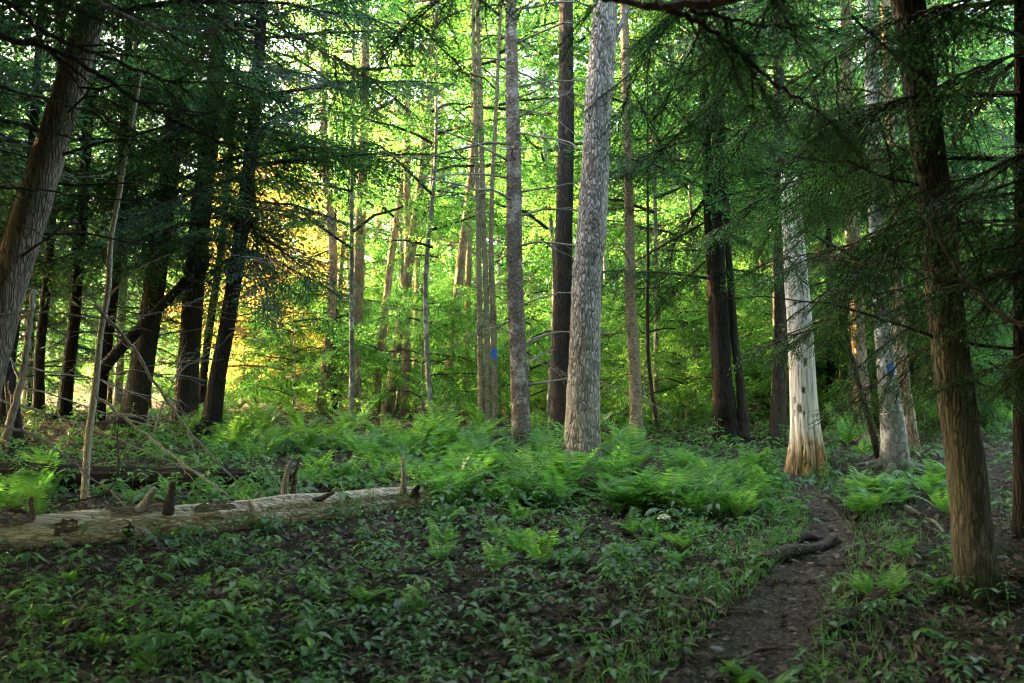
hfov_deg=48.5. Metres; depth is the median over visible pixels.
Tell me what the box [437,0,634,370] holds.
hardwood tree
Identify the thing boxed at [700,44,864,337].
understory maple
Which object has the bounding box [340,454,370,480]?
fern
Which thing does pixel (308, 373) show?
maple sapling
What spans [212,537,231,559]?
seedling
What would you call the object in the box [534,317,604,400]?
maple sapling
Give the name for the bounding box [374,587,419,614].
seedling
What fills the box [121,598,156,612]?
seedling
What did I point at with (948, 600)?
fallen stick
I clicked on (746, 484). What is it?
fern
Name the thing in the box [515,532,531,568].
seedling
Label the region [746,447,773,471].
fern
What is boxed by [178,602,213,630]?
seedling
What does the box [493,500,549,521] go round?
fern
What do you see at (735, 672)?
fern
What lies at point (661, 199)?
pine tree
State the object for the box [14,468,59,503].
fern
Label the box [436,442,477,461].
fern
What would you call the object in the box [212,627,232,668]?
seedling
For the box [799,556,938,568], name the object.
fallen stick
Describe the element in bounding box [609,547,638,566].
fern
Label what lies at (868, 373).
maple sapling
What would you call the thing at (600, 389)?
maple sapling
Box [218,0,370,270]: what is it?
hardwood tree
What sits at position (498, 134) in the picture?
hardwood tree
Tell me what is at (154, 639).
seedling
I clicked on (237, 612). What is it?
fern
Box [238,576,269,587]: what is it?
fern
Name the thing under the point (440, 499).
seedling
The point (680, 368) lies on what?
maple sapling
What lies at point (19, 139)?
pine tree
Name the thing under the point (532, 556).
seedling
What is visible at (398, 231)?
understory maple
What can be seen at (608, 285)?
maple sapling
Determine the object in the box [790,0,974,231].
hardwood tree
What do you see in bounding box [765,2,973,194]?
hardwood tree
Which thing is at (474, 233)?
understory maple
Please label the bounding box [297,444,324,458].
fern
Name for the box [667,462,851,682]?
path
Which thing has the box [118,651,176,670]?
fern
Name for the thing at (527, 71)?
sky
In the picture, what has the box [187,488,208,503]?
seedling
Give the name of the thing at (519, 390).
spruce tree
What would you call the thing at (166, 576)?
seedling
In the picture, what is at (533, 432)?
fern
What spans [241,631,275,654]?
fern
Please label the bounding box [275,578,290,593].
seedling
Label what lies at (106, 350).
hemlock tree
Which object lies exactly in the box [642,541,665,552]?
seedling
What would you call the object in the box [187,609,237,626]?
seedling
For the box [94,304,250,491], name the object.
dead stick
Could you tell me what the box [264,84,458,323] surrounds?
understory maple
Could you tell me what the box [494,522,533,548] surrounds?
fern
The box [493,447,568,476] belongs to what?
fern
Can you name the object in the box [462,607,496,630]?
seedling
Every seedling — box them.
[0,644,35,679]
[5,574,27,579]
[7,585,51,620]
[8,592,38,597]
[15,552,47,579]
[16,604,52,629]
[20,575,41,582]
[22,568,37,584]
[26,577,53,599]
[26,582,46,606]
[30,577,56,587]
[48,634,80,652]
[52,583,70,599]
[55,604,75,616]
[57,582,74,592]
[65,544,91,570]
[75,564,101,574]
[80,597,111,645]
[93,621,120,635]
[104,579,133,626]
[106,633,150,650]
[116,613,146,665]
[117,563,146,577]
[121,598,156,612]
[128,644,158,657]
[131,569,174,588]
[132,633,175,665]
[137,632,193,654]
[139,621,153,643]
[141,529,176,545]
[150,552,178,580]
[153,625,172,650]
[158,529,173,542]
[162,616,188,629]
[162,630,190,658]
[166,614,185,644]
[168,555,198,581]
[171,523,199,554]
[176,612,206,665]
[177,609,203,627]
[178,546,215,559]
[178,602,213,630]
[182,599,208,646]
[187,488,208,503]
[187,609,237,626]
[189,622,242,646]
[191,614,210,630]
[193,525,218,544]
[193,581,207,598]
[195,602,222,637]
[200,599,234,659]
[201,619,244,643]
[205,603,233,627]
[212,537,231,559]
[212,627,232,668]
[212,650,244,658]
[217,534,247,562]
[218,577,254,607]
[224,587,244,599]
[232,603,260,628]
[233,649,263,670]
[236,607,267,624]
[237,513,262,531]
[237,573,259,588]
[239,618,265,652]
[240,597,276,658]
[244,583,275,597]
[246,599,265,620]
[246,640,291,657]
[252,655,282,669]
[254,517,280,528]
[256,535,282,577]
[264,569,281,587]
[269,666,311,682]
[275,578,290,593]
[280,649,299,668]
[281,602,305,641]
[285,596,326,617]
[286,615,335,634]
[288,599,311,619]
[289,603,309,646]
[292,630,333,667]
[295,571,319,595]
[299,589,323,598]
[300,576,317,599]
[300,626,314,660]
[306,608,339,631]
[307,627,339,644]
[308,572,330,603]
[309,641,337,658]
[309,676,328,682]
[310,657,342,669]
[313,637,343,648]
[320,606,344,639]
[332,624,367,643]
[341,622,356,650]
[344,506,365,525]
[350,665,371,676]
[352,540,381,587]
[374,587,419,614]
[394,640,411,681]
[396,631,415,641]
[398,574,429,628]
[429,486,455,522]
[438,506,463,521]
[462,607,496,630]
[470,505,483,522]
[480,614,513,640]
[481,550,508,601]
[481,588,522,603]
[490,578,517,592]
[496,634,537,648]
[509,511,524,529]
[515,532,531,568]
[526,555,547,602]
[530,557,550,604]
[538,639,557,646]
[552,597,571,610]
[552,623,577,633]
[566,540,599,564]
[567,558,585,565]
[569,629,596,644]
[579,595,597,606]
[586,545,624,560]
[589,523,605,532]
[596,545,612,582]
[597,553,622,590]
[603,542,636,572]
[620,595,637,609]
[626,556,645,572]
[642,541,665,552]
[659,498,681,545]
[682,538,710,573]
[692,561,712,570]
[699,487,713,514]
[736,516,757,546]
[744,560,769,577]
[752,544,765,562]
[832,580,867,599]
[890,594,916,626]
[893,518,918,538]
[911,589,925,614]
[912,628,945,657]
[922,564,942,599]
[926,549,951,571]
[927,577,959,598]
[972,587,1000,611]
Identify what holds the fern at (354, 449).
on the ground at (464, 586)
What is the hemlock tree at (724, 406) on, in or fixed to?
on the ground at (464, 586)
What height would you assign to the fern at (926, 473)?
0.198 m
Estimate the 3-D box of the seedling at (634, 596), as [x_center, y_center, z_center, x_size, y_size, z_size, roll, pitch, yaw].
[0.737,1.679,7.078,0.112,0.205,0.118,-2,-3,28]
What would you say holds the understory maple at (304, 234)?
on the ground at (464, 586)
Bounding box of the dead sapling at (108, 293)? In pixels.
[80,55,195,505]
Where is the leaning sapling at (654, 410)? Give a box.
[646,46,660,438]
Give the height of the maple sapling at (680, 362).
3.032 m
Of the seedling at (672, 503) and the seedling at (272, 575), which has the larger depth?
the seedling at (672, 503)
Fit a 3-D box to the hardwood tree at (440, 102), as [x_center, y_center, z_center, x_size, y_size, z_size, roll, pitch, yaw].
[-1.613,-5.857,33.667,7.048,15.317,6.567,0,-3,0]
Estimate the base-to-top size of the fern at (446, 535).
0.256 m
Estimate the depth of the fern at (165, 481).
10.84 m
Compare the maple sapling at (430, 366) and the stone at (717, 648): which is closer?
the stone at (717, 648)
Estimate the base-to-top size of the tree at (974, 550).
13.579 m
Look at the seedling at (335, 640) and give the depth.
6.61 m
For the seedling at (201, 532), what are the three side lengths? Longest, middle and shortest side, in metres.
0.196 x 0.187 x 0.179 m
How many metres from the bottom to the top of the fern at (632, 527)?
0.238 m
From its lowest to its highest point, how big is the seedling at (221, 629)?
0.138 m
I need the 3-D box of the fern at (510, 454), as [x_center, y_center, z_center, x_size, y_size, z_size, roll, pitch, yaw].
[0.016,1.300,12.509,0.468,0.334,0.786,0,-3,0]
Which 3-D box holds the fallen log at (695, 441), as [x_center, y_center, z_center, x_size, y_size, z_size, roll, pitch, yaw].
[2.808,1.344,15.460,1.316,0.135,0.340,2,-4,-34]
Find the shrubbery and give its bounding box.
[18,329,930,420]
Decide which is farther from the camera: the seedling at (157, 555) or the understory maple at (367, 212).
the understory maple at (367, 212)
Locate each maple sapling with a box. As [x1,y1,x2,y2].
[203,257,347,409]
[224,269,373,415]
[226,341,269,402]
[232,303,338,411]
[234,345,298,387]
[257,266,389,410]
[276,282,389,409]
[293,302,393,392]
[296,289,389,379]
[298,321,382,406]
[328,308,423,400]
[333,264,498,414]
[355,286,501,414]
[362,276,474,388]
[367,288,435,397]
[396,274,537,401]
[397,311,483,407]
[397,331,465,411]
[411,253,550,418]
[420,320,473,383]
[463,294,543,384]
[464,259,618,414]
[470,295,544,397]
[483,296,551,395]
[483,319,546,402]
[483,326,548,403]
[490,257,646,404]
[526,302,644,398]
[526,319,544,384]
[530,360,547,400]
[531,283,627,392]
[532,340,624,405]
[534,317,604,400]
[545,282,670,414]
[546,321,628,412]
[600,256,767,421]
[600,259,708,431]
[601,257,707,395]
[603,276,680,412]
[608,266,743,405]
[609,299,757,428]
[624,241,820,399]
[640,307,743,422]
[645,309,746,415]
[651,285,773,421]
[658,286,765,397]
[667,281,772,403]
[673,283,758,390]
[705,241,846,394]
[709,311,842,411]
[734,274,772,374]
[735,289,838,407]
[735,291,846,407]
[746,326,825,414]
[756,311,847,405]
[765,285,892,422]
[787,277,933,411]
[787,309,932,409]
[787,321,877,422]
[816,350,876,404]
[818,240,1012,431]
[826,246,1010,425]
[905,214,1012,410]
[906,244,1012,398]
[907,267,1012,417]
[921,233,1003,402]
[964,296,1012,399]
[973,333,1012,420]
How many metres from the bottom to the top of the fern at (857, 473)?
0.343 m
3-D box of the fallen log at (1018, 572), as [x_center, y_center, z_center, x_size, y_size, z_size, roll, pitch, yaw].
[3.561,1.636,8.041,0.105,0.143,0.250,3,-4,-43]
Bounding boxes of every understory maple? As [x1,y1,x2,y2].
[10,106,101,348]
[48,126,213,352]
[130,146,278,371]
[164,164,342,401]
[168,139,301,396]
[171,172,298,402]
[203,169,343,376]
[210,235,322,402]
[214,205,337,389]
[218,169,347,375]
[220,160,347,400]
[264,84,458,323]
[264,87,465,363]
[289,119,413,357]
[302,93,465,323]
[310,151,460,365]
[332,122,488,329]
[357,90,506,347]
[365,140,505,398]
[377,109,549,345]
[378,134,574,380]
[394,96,543,312]
[412,128,578,396]
[435,112,574,306]
[453,53,624,400]
[458,142,575,317]
[463,87,662,318]
[505,150,621,329]
[522,69,738,398]
[522,104,653,305]
[572,104,685,290]
[573,63,725,303]
[573,91,686,294]
[603,105,757,371]
[609,95,772,300]
[638,65,843,347]
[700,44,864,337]
[809,83,973,339]
[864,13,1013,270]
[897,111,1013,261]
[959,16,1013,164]
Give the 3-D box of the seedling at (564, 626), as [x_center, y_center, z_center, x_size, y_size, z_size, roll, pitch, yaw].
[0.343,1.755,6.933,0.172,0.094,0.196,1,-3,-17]
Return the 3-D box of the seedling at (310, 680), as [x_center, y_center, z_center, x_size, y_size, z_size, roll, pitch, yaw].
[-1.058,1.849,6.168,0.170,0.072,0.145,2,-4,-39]
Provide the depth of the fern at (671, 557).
8.46 m
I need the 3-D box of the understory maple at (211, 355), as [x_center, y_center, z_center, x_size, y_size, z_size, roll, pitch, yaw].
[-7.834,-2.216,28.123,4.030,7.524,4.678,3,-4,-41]
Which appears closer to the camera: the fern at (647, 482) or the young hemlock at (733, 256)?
the fern at (647, 482)
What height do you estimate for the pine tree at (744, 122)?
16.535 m
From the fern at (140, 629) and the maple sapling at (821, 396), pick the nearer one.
the fern at (140, 629)
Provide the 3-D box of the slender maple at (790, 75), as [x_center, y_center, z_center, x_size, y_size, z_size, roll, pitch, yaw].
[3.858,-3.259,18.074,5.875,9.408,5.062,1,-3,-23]
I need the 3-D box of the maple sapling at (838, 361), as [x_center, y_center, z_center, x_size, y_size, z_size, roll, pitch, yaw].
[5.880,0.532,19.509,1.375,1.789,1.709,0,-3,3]
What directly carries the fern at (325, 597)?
on the ground at (464, 586)
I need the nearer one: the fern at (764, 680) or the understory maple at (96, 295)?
the fern at (764, 680)
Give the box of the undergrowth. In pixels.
[158,381,1012,461]
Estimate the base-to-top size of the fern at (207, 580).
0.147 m
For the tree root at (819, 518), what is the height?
0.069 m
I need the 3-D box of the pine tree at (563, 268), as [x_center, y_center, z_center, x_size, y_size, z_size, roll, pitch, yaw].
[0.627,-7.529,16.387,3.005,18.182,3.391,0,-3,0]
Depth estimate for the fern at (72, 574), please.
7.96 m
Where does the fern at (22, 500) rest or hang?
on the ground at (464, 586)
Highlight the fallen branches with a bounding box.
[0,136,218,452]
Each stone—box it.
[461,516,477,522]
[528,605,540,612]
[710,646,723,651]
[781,496,797,502]
[998,555,1008,560]
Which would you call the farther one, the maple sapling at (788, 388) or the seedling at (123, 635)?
the maple sapling at (788, 388)
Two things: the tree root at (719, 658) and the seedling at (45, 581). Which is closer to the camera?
the tree root at (719, 658)
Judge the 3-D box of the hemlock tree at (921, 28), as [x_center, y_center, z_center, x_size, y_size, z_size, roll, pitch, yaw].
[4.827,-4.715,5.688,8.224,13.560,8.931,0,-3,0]
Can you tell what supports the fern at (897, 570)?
on the ground at (464, 586)
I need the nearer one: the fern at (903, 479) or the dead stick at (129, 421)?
the dead stick at (129, 421)
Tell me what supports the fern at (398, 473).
on the ground at (464, 586)
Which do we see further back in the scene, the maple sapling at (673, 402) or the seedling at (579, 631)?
the maple sapling at (673, 402)
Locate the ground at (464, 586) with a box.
[0,382,1023,682]
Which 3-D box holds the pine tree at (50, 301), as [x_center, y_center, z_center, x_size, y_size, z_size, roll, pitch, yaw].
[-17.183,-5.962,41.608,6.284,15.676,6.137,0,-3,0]
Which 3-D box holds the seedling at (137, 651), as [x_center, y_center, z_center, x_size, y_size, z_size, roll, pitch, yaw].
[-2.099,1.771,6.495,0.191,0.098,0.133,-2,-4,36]
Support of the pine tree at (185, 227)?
on the ground at (464, 586)
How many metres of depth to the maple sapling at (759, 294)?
20.45 m
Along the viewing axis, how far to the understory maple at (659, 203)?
25.30 m
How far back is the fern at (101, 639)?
6.63 m
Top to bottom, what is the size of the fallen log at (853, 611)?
0.249 m
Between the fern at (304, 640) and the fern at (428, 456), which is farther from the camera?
the fern at (428, 456)
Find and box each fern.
[0,473,40,510]
[4,468,46,486]
[4,471,29,482]
[6,487,33,508]
[8,477,63,514]
[12,655,58,669]
[13,460,64,475]
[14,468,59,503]
[18,443,69,464]
[28,608,66,619]
[30,444,49,463]
[34,472,65,493]
[36,468,62,484]
[50,572,78,583]
[52,616,71,626]
[64,568,77,583]
[86,632,119,647]
[115,595,142,603]
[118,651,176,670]
[120,486,149,498]
[123,573,142,583]
[127,644,169,661]
[135,626,154,634]
[157,476,182,495]
[176,490,200,503]
[192,572,210,587]
[195,476,251,497]
[216,600,247,615]
[220,484,259,500]
[236,490,265,500]
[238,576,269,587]
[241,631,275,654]
[247,623,276,643]
[290,432,329,453]
[291,627,314,642]
[293,448,335,484]
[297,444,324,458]
[302,448,364,478]
[314,593,340,601]
[318,574,337,585]
[325,429,360,445]
[326,644,345,653]
[328,428,384,446]
[336,587,389,601]
[338,464,377,485]
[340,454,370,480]
[341,442,373,457]
[362,442,392,456]
[363,446,395,476]
[366,564,387,573]
[371,436,394,447]
[375,462,413,482]
[377,449,399,462]
[381,454,401,467]
[382,460,406,476]
[388,434,426,454]
[390,438,423,456]
[393,461,453,496]
[396,456,434,473]
[397,587,433,612]
[405,459,493,485]
[409,449,490,503]
[411,446,439,465]
[414,451,442,465]
[418,432,452,455]
[419,502,468,523]
[423,535,460,559]
[424,518,459,543]
[425,458,483,493]
[428,425,481,450]
[432,446,505,488]
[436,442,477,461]
[441,528,462,536]
[443,436,515,460]
[447,447,476,467]
[459,428,499,443]
[466,472,517,501]
[473,449,508,477]
[474,480,494,488]
[478,442,553,498]
[479,537,518,567]
[480,514,507,537]
[490,476,535,501]
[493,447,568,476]
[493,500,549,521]
[494,446,528,462]
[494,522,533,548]
[494,525,538,552]
[503,438,524,453]
[504,467,561,503]
[510,464,582,505]
[513,528,558,564]
[521,426,568,457]
[530,429,563,453]
[532,443,569,476]
[534,437,616,486]
[549,546,591,559]
[554,514,589,535]
[577,441,639,481]
[578,471,649,495]
[581,481,653,512]
[589,474,678,512]
[595,465,654,488]
[597,473,659,505]
[600,412,668,472]
[605,462,688,509]
[605,479,664,511]
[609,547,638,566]
[612,506,658,533]
[615,467,705,507]
[623,465,665,479]
[630,514,684,538]
[637,533,666,549]
[653,447,720,466]
[653,462,739,516]
[653,528,707,549]
[660,446,711,476]
[662,547,694,561]
[671,445,732,482]
[672,515,704,527]
[675,521,715,535]
[694,485,740,497]
[698,454,742,486]
[700,469,744,494]
[701,460,734,482]
[705,472,744,512]
[706,483,750,517]
[707,475,733,497]
[707,655,747,671]
[711,483,775,517]
[713,457,761,481]
[720,479,764,499]
[720,664,758,682]
[721,659,762,678]
[722,462,745,478]
[729,470,766,497]
[729,477,780,500]
[734,463,789,495]
[736,460,758,480]
[738,449,769,464]
[740,668,794,682]
[745,449,768,464]
[745,463,780,474]
[745,497,764,511]
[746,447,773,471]
[753,495,791,514]
[757,491,806,509]
[762,465,788,480]
[831,477,881,492]
[831,493,873,516]
[837,569,901,593]
[841,482,903,513]
[843,473,884,498]
[846,461,873,485]
[852,474,910,490]
[858,478,909,494]
[858,479,887,502]
[864,564,917,596]
[867,491,890,511]
[870,569,910,591]
[880,469,921,505]
[883,476,909,495]
[883,532,922,555]
[887,564,907,578]
[902,488,948,515]
[903,459,946,479]
[910,475,946,494]
[910,571,953,586]
[912,470,946,488]
[923,470,944,485]
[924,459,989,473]
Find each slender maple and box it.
[204,0,520,418]
[263,0,506,409]
[287,0,588,416]
[322,5,582,409]
[382,0,689,420]
[485,0,703,410]
[494,0,800,425]
[544,0,838,424]
[615,0,948,409]
[662,0,1013,414]
[784,0,1013,420]
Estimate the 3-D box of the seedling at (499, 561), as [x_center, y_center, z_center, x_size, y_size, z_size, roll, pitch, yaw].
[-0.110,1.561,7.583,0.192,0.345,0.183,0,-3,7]
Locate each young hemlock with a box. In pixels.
[0,22,100,406]
[5,82,127,407]
[16,157,133,397]
[35,131,178,404]
[85,176,207,409]
[154,213,239,393]
[241,98,423,410]
[668,22,825,410]
[730,0,919,423]
[807,53,999,361]
[808,0,1013,431]
[909,6,1013,409]
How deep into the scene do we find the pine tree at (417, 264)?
26.06 m
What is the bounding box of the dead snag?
[776,171,829,477]
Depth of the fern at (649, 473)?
11.35 m
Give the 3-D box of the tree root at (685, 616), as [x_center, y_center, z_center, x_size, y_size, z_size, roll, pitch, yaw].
[1.219,1.743,7.186,0.631,0.108,0.094,2,-3,-30]
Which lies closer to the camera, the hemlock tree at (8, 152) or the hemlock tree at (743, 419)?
the hemlock tree at (8, 152)
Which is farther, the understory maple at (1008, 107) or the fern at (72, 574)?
the understory maple at (1008, 107)
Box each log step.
[754,532,837,566]
[788,531,830,542]
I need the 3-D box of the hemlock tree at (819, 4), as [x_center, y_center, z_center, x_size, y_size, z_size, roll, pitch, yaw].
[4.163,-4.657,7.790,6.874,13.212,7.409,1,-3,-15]
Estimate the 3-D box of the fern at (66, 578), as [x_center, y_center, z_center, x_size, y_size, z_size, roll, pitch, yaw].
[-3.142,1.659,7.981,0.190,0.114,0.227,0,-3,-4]
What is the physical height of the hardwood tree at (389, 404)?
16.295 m
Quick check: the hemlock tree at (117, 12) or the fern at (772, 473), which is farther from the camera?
the fern at (772, 473)
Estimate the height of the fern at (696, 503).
0.508 m
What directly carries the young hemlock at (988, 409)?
on the ground at (464, 586)
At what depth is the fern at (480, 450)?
13.08 m
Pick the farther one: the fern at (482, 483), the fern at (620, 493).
the fern at (482, 483)
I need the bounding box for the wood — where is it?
[3,0,1013,384]
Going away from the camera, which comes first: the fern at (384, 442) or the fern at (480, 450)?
the fern at (480, 450)
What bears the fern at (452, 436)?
on the ground at (464, 586)
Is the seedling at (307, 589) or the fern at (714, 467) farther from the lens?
the fern at (714, 467)
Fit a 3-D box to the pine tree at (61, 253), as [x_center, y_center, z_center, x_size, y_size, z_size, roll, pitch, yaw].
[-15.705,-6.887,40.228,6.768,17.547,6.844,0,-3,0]
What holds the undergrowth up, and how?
on the ground at (464, 586)
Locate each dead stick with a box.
[0,399,181,467]
[0,423,129,505]
[1,289,36,440]
[60,382,170,505]
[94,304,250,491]
[94,394,228,495]
[149,337,220,439]
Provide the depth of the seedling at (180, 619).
6.81 m
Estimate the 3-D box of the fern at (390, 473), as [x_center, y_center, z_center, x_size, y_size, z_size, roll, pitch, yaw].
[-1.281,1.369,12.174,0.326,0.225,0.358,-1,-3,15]
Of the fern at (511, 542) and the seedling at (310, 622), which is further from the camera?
the fern at (511, 542)
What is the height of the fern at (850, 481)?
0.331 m
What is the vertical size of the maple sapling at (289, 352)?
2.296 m
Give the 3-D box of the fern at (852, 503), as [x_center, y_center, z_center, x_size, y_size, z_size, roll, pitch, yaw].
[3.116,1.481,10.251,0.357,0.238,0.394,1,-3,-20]
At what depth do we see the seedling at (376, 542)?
7.70 m
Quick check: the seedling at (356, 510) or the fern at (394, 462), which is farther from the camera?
the fern at (394, 462)
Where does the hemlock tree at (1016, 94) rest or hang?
on the ground at (464, 586)
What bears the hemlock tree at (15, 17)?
on the ground at (464, 586)
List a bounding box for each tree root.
[519,640,668,655]
[564,621,640,642]
[664,607,745,629]
[713,646,799,662]
[743,579,808,589]
[787,516,835,522]
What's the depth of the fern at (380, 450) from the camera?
13.48 m
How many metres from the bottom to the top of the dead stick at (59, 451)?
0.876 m
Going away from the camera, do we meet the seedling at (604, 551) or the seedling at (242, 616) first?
the seedling at (242, 616)
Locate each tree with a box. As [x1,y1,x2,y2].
[0,0,53,33]
[0,0,137,304]
[0,0,247,424]
[0,0,397,514]
[0,0,426,352]
[0,3,93,286]
[0,4,332,433]
[0,5,76,220]
[0,6,112,336]
[0,27,33,177]
[1,3,69,341]
[2,2,208,405]
[3,4,296,408]
[6,14,271,420]
[7,9,137,387]
[8,55,190,420]
[19,25,224,414]
[21,9,91,381]
[23,25,172,388]
[25,0,422,433]
[46,0,493,440]
[81,0,282,19]
[83,24,217,389]
[93,33,189,338]
[143,60,259,333]
[170,15,361,416]
[194,1,345,385]
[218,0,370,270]
[223,0,372,45]
[259,21,335,268]
[267,6,450,344]
[280,0,357,408]
[289,0,531,415]
[291,0,533,406]
[294,1,487,394]
[300,0,522,411]
[302,8,504,276]
[315,5,337,411]
[342,0,486,414]
[352,0,979,197]
[355,0,517,408]
[372,1,552,373]
[375,0,683,452]
[380,1,437,419]
[384,0,534,414]
[388,2,628,300]
[411,0,552,300]
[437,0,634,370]
[440,3,481,415]
[448,48,537,300]
[449,8,655,314]
[460,13,685,236]
[482,1,712,251]
[505,5,739,270]
[506,0,1023,614]
[541,0,630,474]
[543,0,899,443]
[548,0,573,440]
[574,0,701,254]
[576,18,749,291]
[602,0,808,306]
[602,3,686,442]
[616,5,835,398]
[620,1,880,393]
[631,0,945,448]
[700,0,1023,540]
[716,9,750,435]
[728,0,987,65]
[733,0,911,285]
[747,0,1023,450]
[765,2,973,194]
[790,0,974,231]
[796,0,1013,238]
[830,0,935,476]
[840,0,879,440]
[863,0,1013,227]
[863,0,1013,229]
[880,0,921,455]
[973,0,1013,223]
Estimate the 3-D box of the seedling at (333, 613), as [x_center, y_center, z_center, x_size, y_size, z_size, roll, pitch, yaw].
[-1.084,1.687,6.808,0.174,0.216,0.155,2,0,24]
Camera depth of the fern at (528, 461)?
10.88 m
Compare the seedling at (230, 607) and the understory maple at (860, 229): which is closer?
the seedling at (230, 607)
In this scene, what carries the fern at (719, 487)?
on the ground at (464, 586)
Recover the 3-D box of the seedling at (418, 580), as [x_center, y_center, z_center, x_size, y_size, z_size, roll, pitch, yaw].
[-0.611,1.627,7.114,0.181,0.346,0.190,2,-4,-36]
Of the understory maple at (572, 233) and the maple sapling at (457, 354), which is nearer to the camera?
the maple sapling at (457, 354)
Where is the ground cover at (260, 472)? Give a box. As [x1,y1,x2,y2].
[0,390,1023,682]
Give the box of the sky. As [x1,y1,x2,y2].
[4,0,1012,357]
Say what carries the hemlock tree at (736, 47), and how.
on the ground at (464, 586)
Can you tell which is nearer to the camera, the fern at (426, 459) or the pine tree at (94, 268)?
the fern at (426, 459)
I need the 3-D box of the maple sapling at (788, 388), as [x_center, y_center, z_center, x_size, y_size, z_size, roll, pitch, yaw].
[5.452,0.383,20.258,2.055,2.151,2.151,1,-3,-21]
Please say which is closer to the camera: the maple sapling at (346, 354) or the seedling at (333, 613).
the seedling at (333, 613)
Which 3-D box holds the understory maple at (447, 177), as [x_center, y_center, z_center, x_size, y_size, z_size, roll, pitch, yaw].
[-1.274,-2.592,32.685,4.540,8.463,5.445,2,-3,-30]
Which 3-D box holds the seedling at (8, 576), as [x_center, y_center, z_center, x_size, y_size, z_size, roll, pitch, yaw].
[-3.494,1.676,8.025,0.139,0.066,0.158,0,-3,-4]
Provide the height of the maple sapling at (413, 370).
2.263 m
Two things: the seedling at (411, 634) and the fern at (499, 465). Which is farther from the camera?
the fern at (499, 465)
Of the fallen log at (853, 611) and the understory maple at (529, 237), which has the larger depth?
the understory maple at (529, 237)
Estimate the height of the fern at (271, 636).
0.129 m
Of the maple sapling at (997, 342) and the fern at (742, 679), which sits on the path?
the fern at (742, 679)
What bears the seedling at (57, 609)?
on the ground at (464, 586)
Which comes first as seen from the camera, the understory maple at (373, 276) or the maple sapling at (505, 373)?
the maple sapling at (505, 373)
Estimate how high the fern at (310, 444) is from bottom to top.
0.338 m
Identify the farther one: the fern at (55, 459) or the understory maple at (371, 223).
the understory maple at (371, 223)
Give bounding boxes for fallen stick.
[299,613,415,637]
[655,594,705,601]
[704,596,726,615]
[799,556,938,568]
[889,497,943,531]
[923,583,981,627]
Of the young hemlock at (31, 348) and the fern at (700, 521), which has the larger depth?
the young hemlock at (31, 348)
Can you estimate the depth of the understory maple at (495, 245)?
40.03 m
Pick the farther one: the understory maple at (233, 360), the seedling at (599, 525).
the understory maple at (233, 360)
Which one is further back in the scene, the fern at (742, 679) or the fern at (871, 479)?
the fern at (871, 479)
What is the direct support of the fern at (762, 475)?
on the ground at (464, 586)
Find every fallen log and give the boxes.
[0,461,291,490]
[0,481,252,551]
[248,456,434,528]
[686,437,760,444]
[807,585,887,636]
[998,561,1023,581]
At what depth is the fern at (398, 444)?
13.51 m
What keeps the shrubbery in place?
on the ground at (464, 586)
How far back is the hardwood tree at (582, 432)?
12.64 m
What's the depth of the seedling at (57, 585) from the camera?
7.64 m
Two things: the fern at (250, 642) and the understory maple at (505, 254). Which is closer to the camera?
the fern at (250, 642)
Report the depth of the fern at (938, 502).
10.26 m
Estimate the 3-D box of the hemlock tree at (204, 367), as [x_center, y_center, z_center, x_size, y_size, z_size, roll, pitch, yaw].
[-5.048,-5.092,19.285,3.826,13.138,3.934,-1,-3,20]
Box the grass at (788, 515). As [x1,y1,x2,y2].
[509,450,986,682]
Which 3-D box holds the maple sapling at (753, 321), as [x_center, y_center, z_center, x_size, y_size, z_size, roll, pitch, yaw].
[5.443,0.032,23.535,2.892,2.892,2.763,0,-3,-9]
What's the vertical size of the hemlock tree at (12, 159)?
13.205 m
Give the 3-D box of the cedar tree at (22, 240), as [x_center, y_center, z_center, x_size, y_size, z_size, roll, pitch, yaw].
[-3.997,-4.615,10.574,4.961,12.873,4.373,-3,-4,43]
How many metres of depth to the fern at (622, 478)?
10.95 m
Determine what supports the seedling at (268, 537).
on the ground at (464, 586)
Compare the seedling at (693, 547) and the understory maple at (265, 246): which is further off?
the understory maple at (265, 246)
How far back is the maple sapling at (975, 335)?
17.59 m
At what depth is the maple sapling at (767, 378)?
20.59 m
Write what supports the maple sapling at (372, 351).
on the ground at (464, 586)
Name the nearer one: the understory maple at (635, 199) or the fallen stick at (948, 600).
the fallen stick at (948, 600)
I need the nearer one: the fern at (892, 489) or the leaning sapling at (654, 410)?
the fern at (892, 489)
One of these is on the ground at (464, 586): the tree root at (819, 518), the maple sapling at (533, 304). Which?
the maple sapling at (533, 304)
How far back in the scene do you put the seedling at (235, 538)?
8.42 m
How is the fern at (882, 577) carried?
on the ground at (464, 586)
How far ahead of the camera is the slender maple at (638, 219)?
22.80 m
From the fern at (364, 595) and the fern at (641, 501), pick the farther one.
the fern at (641, 501)
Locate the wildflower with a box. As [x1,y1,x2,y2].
[657,514,669,518]
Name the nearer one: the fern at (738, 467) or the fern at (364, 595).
the fern at (364, 595)
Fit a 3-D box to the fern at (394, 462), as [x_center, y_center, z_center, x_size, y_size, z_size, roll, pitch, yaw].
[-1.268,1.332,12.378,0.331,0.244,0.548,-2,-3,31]
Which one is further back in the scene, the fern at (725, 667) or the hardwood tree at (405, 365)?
the hardwood tree at (405, 365)
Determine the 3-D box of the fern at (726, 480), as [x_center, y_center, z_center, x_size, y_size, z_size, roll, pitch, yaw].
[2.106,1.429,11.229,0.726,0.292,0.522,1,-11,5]
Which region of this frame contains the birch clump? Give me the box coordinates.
[367,0,628,432]
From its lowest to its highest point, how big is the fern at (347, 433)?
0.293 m
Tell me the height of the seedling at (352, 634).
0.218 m

